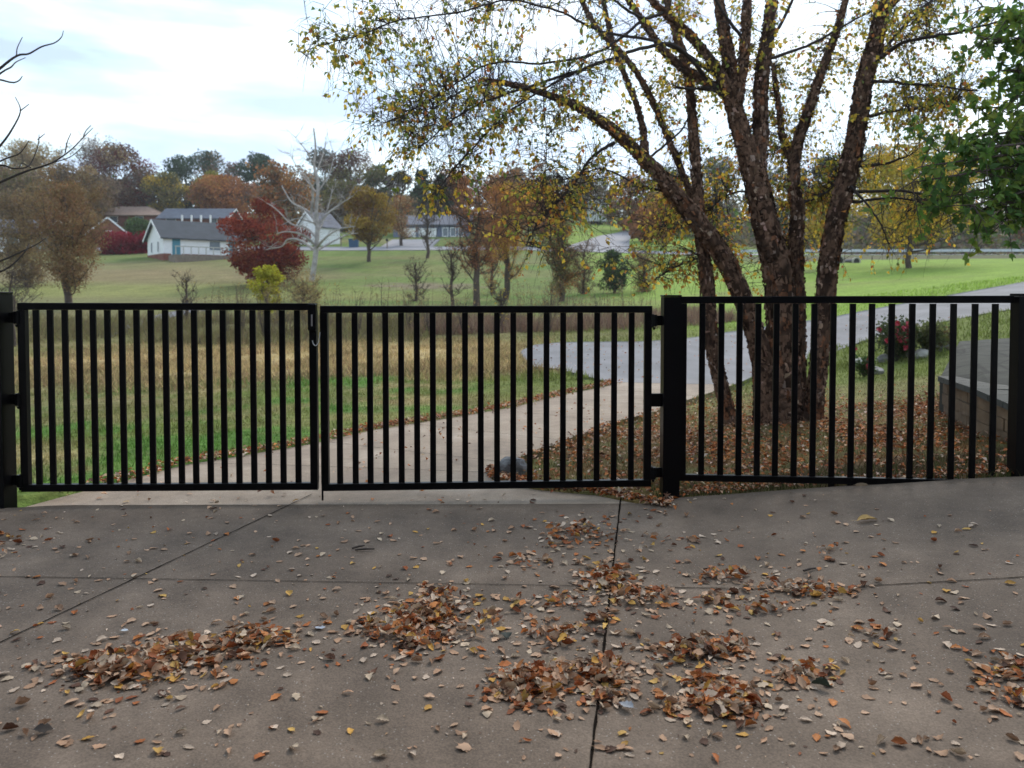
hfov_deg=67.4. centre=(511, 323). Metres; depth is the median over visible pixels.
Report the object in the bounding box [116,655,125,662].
fallen leaf
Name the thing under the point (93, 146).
tree
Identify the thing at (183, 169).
tree
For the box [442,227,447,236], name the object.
window
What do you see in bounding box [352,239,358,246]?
wheelie bin
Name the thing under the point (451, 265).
bare tree
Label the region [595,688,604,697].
fallen leaf
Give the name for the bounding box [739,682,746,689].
fallen leaf
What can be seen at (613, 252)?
green shrub
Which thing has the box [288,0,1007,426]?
birch tree
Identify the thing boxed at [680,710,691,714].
fallen leaf
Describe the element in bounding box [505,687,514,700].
fallen leaf
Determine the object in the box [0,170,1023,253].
woodland
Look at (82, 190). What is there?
shade tree
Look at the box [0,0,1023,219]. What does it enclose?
sky
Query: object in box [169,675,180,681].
fallen leaf
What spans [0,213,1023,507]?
ground
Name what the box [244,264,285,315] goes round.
yellow shrub
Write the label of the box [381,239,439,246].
house drive
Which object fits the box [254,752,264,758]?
fallen leaf
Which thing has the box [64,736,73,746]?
fallen leaf
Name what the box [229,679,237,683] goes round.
fallen leaf
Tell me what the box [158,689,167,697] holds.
fallen leaf
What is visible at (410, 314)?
sapling
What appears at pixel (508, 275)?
bare tree
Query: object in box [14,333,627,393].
meadow grass
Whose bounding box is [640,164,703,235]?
shade tree
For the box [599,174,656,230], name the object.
shade tree
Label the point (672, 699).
fallen leaf
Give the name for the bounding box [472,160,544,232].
maple tree
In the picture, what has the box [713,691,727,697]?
fallen leaf
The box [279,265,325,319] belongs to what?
tan shrub
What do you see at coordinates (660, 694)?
fallen leaf
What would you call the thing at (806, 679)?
fallen leaf
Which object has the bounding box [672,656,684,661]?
fallen leaf
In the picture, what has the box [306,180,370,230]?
shade tree
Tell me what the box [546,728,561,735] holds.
fallen leaf
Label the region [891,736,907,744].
fallen leaf
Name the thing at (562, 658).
fallen leaf
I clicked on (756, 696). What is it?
fallen leaf
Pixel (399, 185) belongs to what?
shade tree
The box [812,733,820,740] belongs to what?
fallen leaf
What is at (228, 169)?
shade tree
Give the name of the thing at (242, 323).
sapling
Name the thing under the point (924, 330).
olive shrub
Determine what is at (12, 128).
bare tree
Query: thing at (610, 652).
fallen leaf
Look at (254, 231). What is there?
maple tree
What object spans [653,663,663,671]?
fallen leaf
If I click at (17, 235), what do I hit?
house
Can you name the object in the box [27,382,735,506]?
concrete path
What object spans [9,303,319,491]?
metal gate
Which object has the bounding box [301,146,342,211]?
pine tree
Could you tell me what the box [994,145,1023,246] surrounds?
oak tree
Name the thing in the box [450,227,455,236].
window
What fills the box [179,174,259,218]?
maple tree
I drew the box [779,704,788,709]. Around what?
fallen leaf
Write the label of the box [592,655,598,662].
fallen leaf
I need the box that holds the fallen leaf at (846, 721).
[837,717,850,727]
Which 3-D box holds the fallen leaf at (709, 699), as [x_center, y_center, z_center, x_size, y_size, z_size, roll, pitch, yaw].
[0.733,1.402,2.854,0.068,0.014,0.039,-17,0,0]
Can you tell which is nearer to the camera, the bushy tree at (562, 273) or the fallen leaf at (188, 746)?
the fallen leaf at (188, 746)
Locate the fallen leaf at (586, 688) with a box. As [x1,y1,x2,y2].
[580,683,592,691]
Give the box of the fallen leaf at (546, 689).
[539,685,550,691]
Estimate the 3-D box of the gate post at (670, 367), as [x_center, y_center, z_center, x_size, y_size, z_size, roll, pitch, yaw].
[1.215,0.579,5.898,0.137,1.599,0.133,0,2,0]
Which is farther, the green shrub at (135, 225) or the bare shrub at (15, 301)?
the green shrub at (135, 225)
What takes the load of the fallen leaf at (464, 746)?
on the driveway
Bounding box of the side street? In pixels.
[571,231,632,249]
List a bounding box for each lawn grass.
[14,275,1023,395]
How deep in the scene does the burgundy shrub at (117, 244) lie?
94.24 m
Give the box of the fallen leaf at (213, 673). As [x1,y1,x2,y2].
[210,669,216,677]
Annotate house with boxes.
[0,219,69,251]
[86,216,126,242]
[96,207,161,225]
[142,219,244,261]
[155,209,241,224]
[296,211,341,245]
[393,215,473,236]
[581,200,605,222]
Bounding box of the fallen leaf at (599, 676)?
[594,673,606,680]
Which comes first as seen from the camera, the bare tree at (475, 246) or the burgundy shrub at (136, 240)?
the bare tree at (475, 246)
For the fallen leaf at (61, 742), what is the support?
on the driveway
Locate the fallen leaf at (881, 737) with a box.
[877,734,886,743]
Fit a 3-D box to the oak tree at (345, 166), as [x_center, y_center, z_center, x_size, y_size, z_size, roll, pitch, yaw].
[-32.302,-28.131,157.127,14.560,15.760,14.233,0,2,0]
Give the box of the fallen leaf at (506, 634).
[498,632,511,637]
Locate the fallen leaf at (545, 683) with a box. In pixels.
[540,680,553,690]
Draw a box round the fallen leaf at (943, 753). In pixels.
[933,750,947,755]
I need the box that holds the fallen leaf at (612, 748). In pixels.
[603,745,616,751]
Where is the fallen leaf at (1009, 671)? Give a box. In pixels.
[1002,669,1015,678]
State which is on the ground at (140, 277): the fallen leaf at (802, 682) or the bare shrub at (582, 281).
the bare shrub at (582, 281)
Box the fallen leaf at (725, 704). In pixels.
[722,696,732,710]
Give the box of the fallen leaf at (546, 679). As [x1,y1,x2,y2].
[541,677,552,685]
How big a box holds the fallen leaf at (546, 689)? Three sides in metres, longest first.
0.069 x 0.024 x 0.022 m
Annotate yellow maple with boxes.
[804,185,861,244]
[849,141,983,267]
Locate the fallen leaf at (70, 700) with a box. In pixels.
[65,698,78,703]
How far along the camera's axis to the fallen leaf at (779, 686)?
3.01 m
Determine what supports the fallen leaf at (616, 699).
on the fallen leaves at (414, 623)
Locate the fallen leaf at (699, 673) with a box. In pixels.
[695,670,704,677]
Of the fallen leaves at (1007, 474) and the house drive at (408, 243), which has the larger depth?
the house drive at (408, 243)
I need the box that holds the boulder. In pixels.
[500,456,526,477]
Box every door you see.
[171,239,181,254]
[228,242,236,254]
[406,228,415,236]
[419,228,435,236]
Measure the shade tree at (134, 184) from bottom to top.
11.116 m
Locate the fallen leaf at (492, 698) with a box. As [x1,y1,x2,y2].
[488,696,500,702]
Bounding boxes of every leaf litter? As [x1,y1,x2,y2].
[86,379,622,482]
[470,383,1006,497]
[484,464,678,509]
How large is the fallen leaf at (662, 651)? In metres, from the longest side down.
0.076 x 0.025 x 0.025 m
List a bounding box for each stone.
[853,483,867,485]
[874,366,883,374]
[876,354,895,362]
[915,349,928,358]
[936,345,948,351]
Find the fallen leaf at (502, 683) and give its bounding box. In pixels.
[499,678,510,686]
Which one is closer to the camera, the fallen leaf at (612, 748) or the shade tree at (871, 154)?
the fallen leaf at (612, 748)
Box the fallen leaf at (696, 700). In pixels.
[692,696,703,703]
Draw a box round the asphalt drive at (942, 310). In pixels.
[522,281,1023,385]
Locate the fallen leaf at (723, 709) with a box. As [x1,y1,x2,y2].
[710,704,726,714]
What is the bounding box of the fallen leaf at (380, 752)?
[372,748,387,755]
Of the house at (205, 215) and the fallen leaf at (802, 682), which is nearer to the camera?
the fallen leaf at (802, 682)
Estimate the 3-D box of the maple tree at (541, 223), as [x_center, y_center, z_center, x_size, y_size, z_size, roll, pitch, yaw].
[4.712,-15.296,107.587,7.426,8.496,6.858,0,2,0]
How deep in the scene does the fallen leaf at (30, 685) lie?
3.02 m
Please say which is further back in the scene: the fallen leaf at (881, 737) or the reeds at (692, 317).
the reeds at (692, 317)
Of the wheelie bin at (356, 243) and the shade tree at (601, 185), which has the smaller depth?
the wheelie bin at (356, 243)
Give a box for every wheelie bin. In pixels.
[348,239,352,246]
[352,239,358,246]
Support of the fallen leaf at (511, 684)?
on the fallen leaves at (414, 623)
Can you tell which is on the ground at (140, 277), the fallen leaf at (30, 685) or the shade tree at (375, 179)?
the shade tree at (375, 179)
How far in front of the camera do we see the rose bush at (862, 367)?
12.83 m
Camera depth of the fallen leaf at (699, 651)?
3.25 m
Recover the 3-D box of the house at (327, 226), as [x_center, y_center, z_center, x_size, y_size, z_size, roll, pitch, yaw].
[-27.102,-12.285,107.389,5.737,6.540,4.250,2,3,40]
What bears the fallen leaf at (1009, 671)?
on the driveway
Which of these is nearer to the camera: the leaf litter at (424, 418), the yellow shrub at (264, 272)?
the leaf litter at (424, 418)
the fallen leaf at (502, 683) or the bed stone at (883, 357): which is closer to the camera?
the fallen leaf at (502, 683)
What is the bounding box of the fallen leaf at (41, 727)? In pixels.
[28,723,52,732]
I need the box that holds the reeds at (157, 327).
[15,310,445,346]
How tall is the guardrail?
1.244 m
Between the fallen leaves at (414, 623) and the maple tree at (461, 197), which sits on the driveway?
the fallen leaves at (414, 623)
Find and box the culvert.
[845,257,860,262]
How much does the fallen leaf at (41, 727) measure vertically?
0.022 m
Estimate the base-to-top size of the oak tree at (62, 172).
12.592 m
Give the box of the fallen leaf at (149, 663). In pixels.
[142,659,157,667]
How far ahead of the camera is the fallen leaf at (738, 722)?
2.74 m
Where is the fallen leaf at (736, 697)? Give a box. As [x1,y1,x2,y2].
[730,696,745,704]
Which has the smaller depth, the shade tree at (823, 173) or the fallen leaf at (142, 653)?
the fallen leaf at (142, 653)
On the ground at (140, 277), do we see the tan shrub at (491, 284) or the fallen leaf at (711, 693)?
the tan shrub at (491, 284)
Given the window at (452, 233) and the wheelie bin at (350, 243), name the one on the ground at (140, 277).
the wheelie bin at (350, 243)
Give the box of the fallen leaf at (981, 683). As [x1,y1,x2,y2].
[976,681,985,684]
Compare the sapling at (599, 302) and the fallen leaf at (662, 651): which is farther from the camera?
the sapling at (599, 302)
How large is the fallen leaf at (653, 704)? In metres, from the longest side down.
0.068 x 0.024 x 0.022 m
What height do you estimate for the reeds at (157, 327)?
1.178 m
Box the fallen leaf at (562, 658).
[557,656,564,664]
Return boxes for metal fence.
[680,296,1013,486]
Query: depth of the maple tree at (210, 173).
159.28 m
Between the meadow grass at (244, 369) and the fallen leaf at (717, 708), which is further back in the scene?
the meadow grass at (244, 369)
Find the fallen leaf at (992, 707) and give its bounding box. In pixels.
[987,704,999,710]
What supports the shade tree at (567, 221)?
on the ground at (140, 277)
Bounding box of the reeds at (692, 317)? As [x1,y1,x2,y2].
[404,303,736,335]
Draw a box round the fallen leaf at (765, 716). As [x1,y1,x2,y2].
[762,713,768,720]
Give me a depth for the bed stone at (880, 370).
13.02 m
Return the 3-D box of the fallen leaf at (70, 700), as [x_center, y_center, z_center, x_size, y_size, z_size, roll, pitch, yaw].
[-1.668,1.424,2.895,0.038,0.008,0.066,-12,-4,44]
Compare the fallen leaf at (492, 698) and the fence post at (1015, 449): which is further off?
the fence post at (1015, 449)
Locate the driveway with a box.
[0,388,1023,767]
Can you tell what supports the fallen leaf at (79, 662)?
on the fallen leaf
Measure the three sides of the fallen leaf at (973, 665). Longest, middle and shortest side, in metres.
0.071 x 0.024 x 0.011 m
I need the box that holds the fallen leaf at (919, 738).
[916,735,922,743]
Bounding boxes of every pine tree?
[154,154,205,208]
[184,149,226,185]
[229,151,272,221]
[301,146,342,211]
[405,168,439,214]
[428,173,454,214]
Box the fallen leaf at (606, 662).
[603,658,611,671]
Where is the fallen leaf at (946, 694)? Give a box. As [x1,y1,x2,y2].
[938,691,951,700]
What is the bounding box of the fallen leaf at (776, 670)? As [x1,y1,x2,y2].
[771,668,780,673]
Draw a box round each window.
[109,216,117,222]
[157,241,159,252]
[208,241,220,250]
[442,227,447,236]
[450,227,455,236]
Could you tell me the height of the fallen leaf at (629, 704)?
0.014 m
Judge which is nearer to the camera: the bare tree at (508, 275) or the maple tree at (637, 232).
the bare tree at (508, 275)
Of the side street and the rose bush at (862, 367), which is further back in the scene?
the side street
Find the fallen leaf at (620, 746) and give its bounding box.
[616,743,624,749]
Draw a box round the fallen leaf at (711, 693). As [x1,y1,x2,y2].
[704,689,717,696]
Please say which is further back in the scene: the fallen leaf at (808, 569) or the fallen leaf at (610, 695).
the fallen leaf at (808, 569)
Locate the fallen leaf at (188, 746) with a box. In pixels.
[183,744,193,748]
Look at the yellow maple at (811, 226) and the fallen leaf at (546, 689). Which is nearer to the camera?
the fallen leaf at (546, 689)
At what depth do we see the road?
98.91 m
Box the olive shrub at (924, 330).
[915,317,949,351]
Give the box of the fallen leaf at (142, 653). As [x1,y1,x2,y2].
[140,649,145,660]
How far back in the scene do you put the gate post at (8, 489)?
5.60 m
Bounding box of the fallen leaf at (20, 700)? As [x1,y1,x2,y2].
[15,696,30,704]
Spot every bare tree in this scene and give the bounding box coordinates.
[0,30,92,272]
[0,185,62,287]
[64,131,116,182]
[414,200,442,257]
[435,241,466,305]
[439,171,506,305]
[475,178,541,299]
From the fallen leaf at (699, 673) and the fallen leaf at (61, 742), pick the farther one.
the fallen leaf at (699, 673)
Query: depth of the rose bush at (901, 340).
14.32 m
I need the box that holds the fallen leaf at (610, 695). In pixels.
[607,692,613,704]
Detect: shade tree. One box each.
[0,138,70,182]
[0,164,54,218]
[28,182,99,235]
[88,178,147,207]
[118,170,160,207]
[210,158,248,206]
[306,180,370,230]
[357,162,395,222]
[382,169,414,217]
[537,174,574,226]
[563,174,614,222]
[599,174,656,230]
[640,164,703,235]
[691,155,747,232]
[742,161,812,237]
[807,154,861,242]
[851,143,912,248]
[897,134,959,248]
[946,146,1003,248]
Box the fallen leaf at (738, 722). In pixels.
[735,719,743,729]
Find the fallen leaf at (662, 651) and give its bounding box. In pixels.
[654,648,670,653]
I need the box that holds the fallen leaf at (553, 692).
[548,688,560,697]
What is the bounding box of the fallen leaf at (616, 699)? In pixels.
[611,695,618,705]
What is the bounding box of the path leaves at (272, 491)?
[102,399,642,496]
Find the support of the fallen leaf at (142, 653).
on the fallen leaf
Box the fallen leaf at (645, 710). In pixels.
[640,708,651,712]
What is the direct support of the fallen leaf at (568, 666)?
on the driveway
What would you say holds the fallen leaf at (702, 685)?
on the fallen leaves at (414, 623)
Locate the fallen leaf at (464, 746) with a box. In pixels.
[456,742,472,750]
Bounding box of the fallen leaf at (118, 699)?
[115,696,122,702]
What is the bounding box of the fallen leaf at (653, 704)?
[648,701,660,708]
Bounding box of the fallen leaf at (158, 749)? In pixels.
[152,747,162,752]
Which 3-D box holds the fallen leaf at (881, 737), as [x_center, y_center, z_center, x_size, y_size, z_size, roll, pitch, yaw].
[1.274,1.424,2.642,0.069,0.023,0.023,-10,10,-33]
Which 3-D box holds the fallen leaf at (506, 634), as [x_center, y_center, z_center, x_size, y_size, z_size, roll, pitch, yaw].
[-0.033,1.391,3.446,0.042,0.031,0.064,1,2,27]
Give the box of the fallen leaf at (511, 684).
[505,681,516,687]
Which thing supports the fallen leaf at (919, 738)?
on the driveway
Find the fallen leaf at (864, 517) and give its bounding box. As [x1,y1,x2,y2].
[855,514,875,520]
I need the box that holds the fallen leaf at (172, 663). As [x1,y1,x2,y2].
[170,661,180,670]
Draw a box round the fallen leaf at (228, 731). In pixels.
[224,726,231,734]
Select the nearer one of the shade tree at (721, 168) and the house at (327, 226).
the house at (327, 226)
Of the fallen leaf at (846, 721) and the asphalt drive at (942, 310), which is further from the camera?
the asphalt drive at (942, 310)
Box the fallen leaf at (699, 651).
[693,648,702,654]
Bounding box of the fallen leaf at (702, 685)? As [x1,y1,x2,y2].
[699,682,711,688]
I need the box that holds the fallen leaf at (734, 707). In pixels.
[726,703,738,713]
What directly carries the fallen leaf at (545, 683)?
on the fallen leaves at (414, 623)
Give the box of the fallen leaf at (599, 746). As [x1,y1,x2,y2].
[594,744,609,749]
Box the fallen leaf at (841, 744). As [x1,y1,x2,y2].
[837,741,846,747]
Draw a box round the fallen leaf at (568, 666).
[565,664,575,670]
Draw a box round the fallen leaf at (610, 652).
[604,649,613,660]
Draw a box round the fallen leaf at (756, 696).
[750,693,762,706]
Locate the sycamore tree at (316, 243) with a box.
[247,120,362,281]
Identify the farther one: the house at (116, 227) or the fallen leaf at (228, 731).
the house at (116, 227)
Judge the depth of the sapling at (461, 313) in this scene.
28.97 m
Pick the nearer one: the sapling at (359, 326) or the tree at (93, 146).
the sapling at (359, 326)
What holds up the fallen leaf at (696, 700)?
on the fallen leaf
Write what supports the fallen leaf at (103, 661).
on the fallen leaves at (414, 623)
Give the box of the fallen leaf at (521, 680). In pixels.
[517,676,526,683]
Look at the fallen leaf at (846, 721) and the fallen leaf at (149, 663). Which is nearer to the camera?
the fallen leaf at (846, 721)
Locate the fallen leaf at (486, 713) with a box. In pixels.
[482,709,491,717]
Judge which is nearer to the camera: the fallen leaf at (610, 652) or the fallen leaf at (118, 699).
the fallen leaf at (118, 699)
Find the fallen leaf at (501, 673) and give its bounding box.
[498,670,506,678]
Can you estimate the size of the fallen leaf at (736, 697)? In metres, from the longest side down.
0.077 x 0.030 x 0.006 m
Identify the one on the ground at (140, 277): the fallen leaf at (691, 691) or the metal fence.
the metal fence
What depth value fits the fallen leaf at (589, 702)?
2.89 m
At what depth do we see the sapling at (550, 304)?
28.87 m
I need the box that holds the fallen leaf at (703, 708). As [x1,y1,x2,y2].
[695,705,706,715]
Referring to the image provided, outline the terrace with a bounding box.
[939,338,1009,413]
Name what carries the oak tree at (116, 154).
on the ground at (140, 277)
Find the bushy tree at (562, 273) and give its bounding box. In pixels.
[540,221,583,301]
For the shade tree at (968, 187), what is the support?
on the ground at (140, 277)
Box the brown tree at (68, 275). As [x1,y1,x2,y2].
[7,162,114,302]
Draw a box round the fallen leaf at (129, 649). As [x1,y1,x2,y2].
[121,646,137,653]
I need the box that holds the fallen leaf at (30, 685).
[23,680,40,688]
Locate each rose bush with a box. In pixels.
[855,348,877,376]
[875,314,923,361]
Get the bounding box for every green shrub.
[116,216,149,235]
[594,248,632,292]
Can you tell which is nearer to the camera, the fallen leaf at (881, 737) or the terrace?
the fallen leaf at (881, 737)
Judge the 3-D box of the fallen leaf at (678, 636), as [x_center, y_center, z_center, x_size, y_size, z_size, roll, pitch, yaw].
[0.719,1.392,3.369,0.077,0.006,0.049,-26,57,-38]
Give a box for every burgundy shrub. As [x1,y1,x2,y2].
[95,230,141,254]
[123,230,147,253]
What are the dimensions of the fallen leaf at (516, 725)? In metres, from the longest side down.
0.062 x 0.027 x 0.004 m
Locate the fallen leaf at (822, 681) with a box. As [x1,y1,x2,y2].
[811,677,829,686]
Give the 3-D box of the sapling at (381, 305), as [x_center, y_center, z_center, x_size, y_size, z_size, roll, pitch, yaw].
[-5.270,-0.768,31.042,0.624,2.294,0.750,1,2,16]
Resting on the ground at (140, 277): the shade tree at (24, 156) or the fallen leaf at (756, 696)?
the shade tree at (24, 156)
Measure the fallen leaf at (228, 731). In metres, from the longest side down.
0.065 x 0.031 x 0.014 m
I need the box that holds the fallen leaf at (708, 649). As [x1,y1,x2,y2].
[702,640,711,653]
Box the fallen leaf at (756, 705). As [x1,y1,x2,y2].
[752,703,764,707]
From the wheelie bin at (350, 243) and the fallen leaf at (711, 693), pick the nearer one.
the fallen leaf at (711, 693)
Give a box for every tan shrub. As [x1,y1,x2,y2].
[171,269,199,322]
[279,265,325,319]
[480,236,500,293]
[489,281,509,328]
[628,247,658,291]
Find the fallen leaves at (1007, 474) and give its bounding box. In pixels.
[651,446,1023,501]
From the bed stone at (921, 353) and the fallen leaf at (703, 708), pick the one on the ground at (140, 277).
the bed stone at (921, 353)
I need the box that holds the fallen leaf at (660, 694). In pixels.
[655,691,665,696]
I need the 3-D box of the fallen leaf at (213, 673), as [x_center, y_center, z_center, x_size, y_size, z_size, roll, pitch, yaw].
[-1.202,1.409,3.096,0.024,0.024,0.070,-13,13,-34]
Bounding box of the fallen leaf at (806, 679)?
[801,674,810,689]
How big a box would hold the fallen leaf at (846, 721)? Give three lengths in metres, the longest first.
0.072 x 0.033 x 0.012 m
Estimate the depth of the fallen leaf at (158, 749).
2.58 m
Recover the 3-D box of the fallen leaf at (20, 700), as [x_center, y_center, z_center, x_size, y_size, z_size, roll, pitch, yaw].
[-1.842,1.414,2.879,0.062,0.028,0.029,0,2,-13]
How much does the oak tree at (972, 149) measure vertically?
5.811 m
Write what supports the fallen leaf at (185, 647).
on the driveway
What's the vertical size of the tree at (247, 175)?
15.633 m
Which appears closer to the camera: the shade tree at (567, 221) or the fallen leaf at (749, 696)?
the fallen leaf at (749, 696)
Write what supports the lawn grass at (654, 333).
on the ground at (140, 277)
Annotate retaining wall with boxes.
[938,376,1008,441]
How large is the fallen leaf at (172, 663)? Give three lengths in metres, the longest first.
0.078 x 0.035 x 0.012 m
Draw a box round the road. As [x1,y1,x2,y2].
[56,246,1023,255]
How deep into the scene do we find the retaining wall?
7.03 m
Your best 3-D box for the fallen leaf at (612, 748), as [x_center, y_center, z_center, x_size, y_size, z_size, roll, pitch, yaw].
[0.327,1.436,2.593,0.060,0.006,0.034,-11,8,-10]
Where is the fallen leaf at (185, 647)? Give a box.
[181,645,193,653]
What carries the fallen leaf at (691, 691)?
on the fallen leaf
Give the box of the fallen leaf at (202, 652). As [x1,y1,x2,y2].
[197,650,207,655]
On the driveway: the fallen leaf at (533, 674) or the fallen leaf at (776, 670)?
the fallen leaf at (776, 670)
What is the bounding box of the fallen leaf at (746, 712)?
[741,705,752,715]
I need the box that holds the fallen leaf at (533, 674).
[525,672,538,679]
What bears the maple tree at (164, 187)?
on the ground at (140, 277)
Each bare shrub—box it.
[0,242,47,346]
[401,256,431,300]
[569,240,600,293]
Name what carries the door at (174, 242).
in the house at (178, 241)
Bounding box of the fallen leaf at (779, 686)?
[775,682,784,689]
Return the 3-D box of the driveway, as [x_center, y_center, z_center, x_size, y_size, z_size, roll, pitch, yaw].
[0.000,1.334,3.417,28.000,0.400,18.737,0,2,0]
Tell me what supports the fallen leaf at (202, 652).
on the driveway
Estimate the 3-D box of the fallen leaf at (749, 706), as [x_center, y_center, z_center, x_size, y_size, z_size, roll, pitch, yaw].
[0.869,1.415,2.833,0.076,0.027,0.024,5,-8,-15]
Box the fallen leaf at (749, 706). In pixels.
[739,703,752,708]
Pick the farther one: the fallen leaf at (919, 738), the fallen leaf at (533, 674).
the fallen leaf at (533, 674)
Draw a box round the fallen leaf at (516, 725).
[513,720,519,730]
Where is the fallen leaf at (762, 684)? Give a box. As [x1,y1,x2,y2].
[757,681,771,686]
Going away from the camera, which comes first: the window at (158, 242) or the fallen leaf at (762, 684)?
the fallen leaf at (762, 684)
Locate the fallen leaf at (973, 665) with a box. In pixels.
[968,661,976,668]
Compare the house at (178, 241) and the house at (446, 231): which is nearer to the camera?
the house at (178, 241)
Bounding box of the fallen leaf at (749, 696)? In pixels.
[744,693,757,700]
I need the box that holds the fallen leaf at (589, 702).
[585,700,596,704]
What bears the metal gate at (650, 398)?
attached to the gate post at (670, 367)
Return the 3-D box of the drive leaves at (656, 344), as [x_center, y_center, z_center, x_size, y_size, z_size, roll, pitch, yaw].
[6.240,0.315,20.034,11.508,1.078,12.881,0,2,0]
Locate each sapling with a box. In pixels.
[217,290,236,333]
[233,284,252,330]
[257,290,270,338]
[275,291,288,325]
[353,290,365,334]
[374,277,390,328]
[402,292,416,327]
[420,294,429,332]
[456,290,469,328]
[540,284,560,329]
[593,293,604,318]
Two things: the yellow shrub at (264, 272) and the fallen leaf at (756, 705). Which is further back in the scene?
the yellow shrub at (264, 272)
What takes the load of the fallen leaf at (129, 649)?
on the driveway
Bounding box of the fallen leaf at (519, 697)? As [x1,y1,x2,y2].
[516,693,521,706]
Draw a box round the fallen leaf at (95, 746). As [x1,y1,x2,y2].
[92,744,106,748]
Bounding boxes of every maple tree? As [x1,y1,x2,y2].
[139,170,191,211]
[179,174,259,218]
[193,170,233,208]
[216,196,310,284]
[245,159,325,235]
[341,184,398,261]
[381,194,418,245]
[432,169,476,214]
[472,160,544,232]
[523,185,566,243]
[624,207,656,242]
[637,191,685,247]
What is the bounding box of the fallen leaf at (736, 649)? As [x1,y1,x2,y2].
[732,646,741,651]
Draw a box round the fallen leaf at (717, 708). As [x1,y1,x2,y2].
[712,703,721,716]
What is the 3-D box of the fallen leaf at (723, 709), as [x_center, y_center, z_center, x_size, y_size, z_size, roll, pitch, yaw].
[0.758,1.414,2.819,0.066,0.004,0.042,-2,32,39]
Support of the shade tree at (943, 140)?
on the ground at (140, 277)
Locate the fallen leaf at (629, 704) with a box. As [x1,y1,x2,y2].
[619,700,632,707]
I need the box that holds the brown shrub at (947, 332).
[937,323,949,348]
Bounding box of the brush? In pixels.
[184,275,656,339]
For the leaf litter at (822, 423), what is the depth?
7.44 m
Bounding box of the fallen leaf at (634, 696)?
[629,693,639,700]
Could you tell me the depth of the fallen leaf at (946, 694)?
2.91 m
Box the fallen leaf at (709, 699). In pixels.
[705,697,717,703]
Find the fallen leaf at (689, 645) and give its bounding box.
[687,640,693,647]
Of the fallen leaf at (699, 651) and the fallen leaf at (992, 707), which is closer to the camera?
the fallen leaf at (992, 707)
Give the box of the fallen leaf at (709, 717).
[702,714,713,721]
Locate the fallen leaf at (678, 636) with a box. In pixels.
[672,635,680,643]
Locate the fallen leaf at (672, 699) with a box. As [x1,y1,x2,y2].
[665,696,677,702]
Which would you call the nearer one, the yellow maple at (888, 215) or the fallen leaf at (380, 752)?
the fallen leaf at (380, 752)
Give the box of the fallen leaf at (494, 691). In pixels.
[491,688,499,695]
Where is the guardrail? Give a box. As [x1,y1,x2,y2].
[740,249,1023,255]
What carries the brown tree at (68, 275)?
on the ground at (140, 277)
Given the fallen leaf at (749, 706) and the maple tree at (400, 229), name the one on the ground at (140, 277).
the maple tree at (400, 229)
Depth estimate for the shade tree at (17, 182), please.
125.27 m
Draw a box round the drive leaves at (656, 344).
[533,314,949,381]
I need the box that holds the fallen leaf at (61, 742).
[56,739,67,744]
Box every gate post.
[0,292,16,508]
[660,295,681,499]
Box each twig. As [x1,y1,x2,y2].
[355,548,374,550]
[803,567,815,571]
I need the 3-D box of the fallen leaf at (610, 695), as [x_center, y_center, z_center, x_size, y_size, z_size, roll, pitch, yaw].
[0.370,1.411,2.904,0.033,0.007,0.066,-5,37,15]
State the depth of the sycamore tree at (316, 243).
51.72 m
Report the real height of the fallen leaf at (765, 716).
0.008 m
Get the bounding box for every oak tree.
[46,162,121,220]
[78,139,162,206]
[316,146,374,212]
[859,0,1023,264]
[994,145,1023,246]
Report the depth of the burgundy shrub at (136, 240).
95.59 m
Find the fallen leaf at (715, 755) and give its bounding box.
[712,753,718,761]
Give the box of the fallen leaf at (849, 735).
[841,733,856,740]
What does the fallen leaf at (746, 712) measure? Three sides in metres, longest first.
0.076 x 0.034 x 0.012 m
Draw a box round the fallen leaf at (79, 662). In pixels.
[75,659,88,666]
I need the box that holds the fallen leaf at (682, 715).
[676,714,690,717]
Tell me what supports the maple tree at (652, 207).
on the ground at (140, 277)
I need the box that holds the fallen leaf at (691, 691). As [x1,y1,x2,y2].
[684,687,693,693]
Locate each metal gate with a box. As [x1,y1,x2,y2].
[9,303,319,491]
[320,306,662,500]
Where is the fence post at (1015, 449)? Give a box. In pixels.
[1007,294,1023,476]
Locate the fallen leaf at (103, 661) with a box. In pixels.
[99,651,108,665]
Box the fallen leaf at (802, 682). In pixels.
[796,671,806,689]
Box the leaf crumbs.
[4,477,1022,767]
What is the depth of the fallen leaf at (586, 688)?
2.99 m
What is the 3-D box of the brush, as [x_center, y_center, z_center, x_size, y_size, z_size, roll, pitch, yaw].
[-4.335,-0.931,32.474,22.328,2.924,9.590,0,2,0]
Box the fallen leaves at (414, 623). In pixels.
[0,493,1023,759]
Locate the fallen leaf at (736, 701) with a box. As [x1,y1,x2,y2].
[733,699,744,705]
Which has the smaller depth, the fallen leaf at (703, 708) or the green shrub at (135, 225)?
the fallen leaf at (703, 708)

